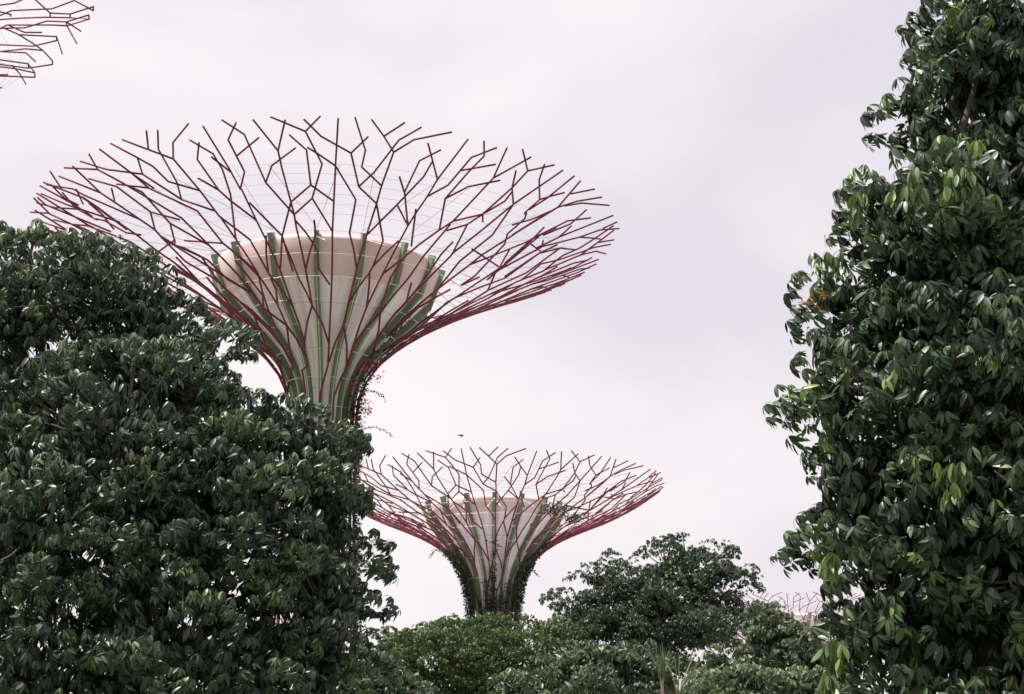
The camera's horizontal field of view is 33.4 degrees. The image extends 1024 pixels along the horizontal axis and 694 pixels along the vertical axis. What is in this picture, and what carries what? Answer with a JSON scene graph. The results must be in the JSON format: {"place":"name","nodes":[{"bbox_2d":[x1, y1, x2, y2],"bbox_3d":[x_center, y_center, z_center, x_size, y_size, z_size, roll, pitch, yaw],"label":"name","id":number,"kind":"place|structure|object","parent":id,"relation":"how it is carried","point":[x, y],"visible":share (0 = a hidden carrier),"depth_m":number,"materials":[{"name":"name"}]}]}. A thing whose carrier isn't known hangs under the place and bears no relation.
{"place":"outdoors","nodes":[
{"label":"outdoors","id":0,"kind":"place"},
{"bbox_2d":[0,0,1023,693],"label":"sky","id":1,"kind":"structure","parent":0,"point":[718,137],"materials":[{"name":"white"}]},
{"label":"plaza","id":2,"kind":"structure","parent":0,"visible":0},
{"bbox_2d":[0,0,93,89],"bbox_3d":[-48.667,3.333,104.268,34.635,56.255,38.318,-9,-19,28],"label":"supertree","id":3,"kind":"object","parent":2,"relation":"on","point":[22,35],"visible":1,"depth_m":117.17,"materials":[{"name":"metal"}]},
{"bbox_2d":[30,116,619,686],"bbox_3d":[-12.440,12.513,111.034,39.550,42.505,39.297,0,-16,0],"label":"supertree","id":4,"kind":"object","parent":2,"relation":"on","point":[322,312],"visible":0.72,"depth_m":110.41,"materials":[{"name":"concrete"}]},
{"bbox_2d":[302,314,413,636],"bbox_3d":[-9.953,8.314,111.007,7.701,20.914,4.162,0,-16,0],"label":"climbing vine","id":5,"kind":"object","parent":4,"relation":"attached to","point":[358,412],"visible":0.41,"depth_m":112.48,"materials":[{"name":"green plant"}]},
{"bbox_2d":[347,447,664,690],"bbox_3d":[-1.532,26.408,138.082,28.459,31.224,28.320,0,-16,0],"label":"supertree","id":6,"kind":"object","parent":2,"relation":"on","point":[468,525],"visible":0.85,"depth_m":137.73,"materials":[{"name":"concrete"}]},
{"bbox_2d":[429,504,584,638],"bbox_3d":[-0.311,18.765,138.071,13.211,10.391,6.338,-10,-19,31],"label":"climbing vine","id":7,"kind":"object","parent":6,"relation":"attached to","point":[467,595],"visible":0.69,"depth_m":138.52,"materials":[{"name":"green plant"}]},
{"bbox_2d":[686,592,864,655],"bbox_3d":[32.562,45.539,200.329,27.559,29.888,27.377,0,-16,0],"label":"supertree","id":8,"kind":"object","parent":2,"relation":"on","point":[808,618],"visible":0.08,"depth_m":195.98,"materials":[{"name":"metal"}]},
{"label":"ground","id":9,"kind":"structure","parent":0,"visible":0},
{"bbox_2d":[0,218,401,693],"bbox_3d":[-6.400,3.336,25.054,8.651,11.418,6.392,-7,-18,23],"label":"tree","id":10,"kind":"object","parent":9,"relation":"on","point":[163,458],"visible":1,"depth_m":24.16,"materials":[{"name":"green plant"}]},
{"bbox_2d":[326,648,441,693],"bbox_3d":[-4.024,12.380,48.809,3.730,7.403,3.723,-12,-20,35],"label":"tree","id":11,"kind":"object","parent":9,"relation":"on","point":[408,682],"visible":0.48,"depth_m":48.77,"materials":[{"name":"green plant"}]},
{"bbox_2d":[345,611,592,693],"bbox_3d":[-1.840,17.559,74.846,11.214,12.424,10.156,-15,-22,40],"label":"tree","id":12,"kind":"object","parent":9,"relation":"on","point":[469,662],"visible":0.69,"depth_m":73.25,"materials":[{"name":"green plant"}]},
{"bbox_2d":[486,637,693,693],"bbox_3d":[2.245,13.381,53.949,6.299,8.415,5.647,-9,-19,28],"label":"tree","id":13,"kind":"object","parent":9,"relation":"on","point":[591,667],"visible":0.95,"depth_m":54.14,"materials":[{"name":"green plant"}]},
{"bbox_2d":[535,532,766,693],"bbox_3d":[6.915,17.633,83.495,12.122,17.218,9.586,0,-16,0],"label":"tree","id":14,"kind":"object","parent":9,"relation":"on","point":[649,607],"visible":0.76,"depth_m":83.59,"materials":[{"name":"green plant"}]},
{"bbox_2d":[649,643,673,693],"bbox_3d":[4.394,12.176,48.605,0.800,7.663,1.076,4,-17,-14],"label":"strap leaved plant","id":15,"kind":"object","parent":9,"relation":"on","point":[662,672],"visible":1,"depth_m":49.32,"materials":[{"name":"green plant"}]},
{"bbox_2d":[662,644,732,693],"bbox_3d":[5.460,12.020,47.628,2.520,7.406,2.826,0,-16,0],"label":"strap leaved plant","id":16,"kind":"object","parent":9,"relation":"on","point":[686,686],"visible":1,"depth_m":48.19,"materials":[{"name":"green plant"}]},
{"bbox_2d":[684,599,861,693],"bbox_3d":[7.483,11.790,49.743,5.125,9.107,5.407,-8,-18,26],"label":"tree","id":17,"kind":"object","parent":9,"relation":"on","point":[779,660],"visible":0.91,"depth_m":50.63,"materials":[{"name":"green plant"}]},
{"bbox_2d":[762,0,1023,693],"bbox_3d":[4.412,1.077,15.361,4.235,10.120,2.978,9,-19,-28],"label":"tree","id":18,"kind":"object","parent":9,"relation":"on","point":[936,337],"visible":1,"depth_m":14.90,"materials":[{"name":"green plant"}]}
]}

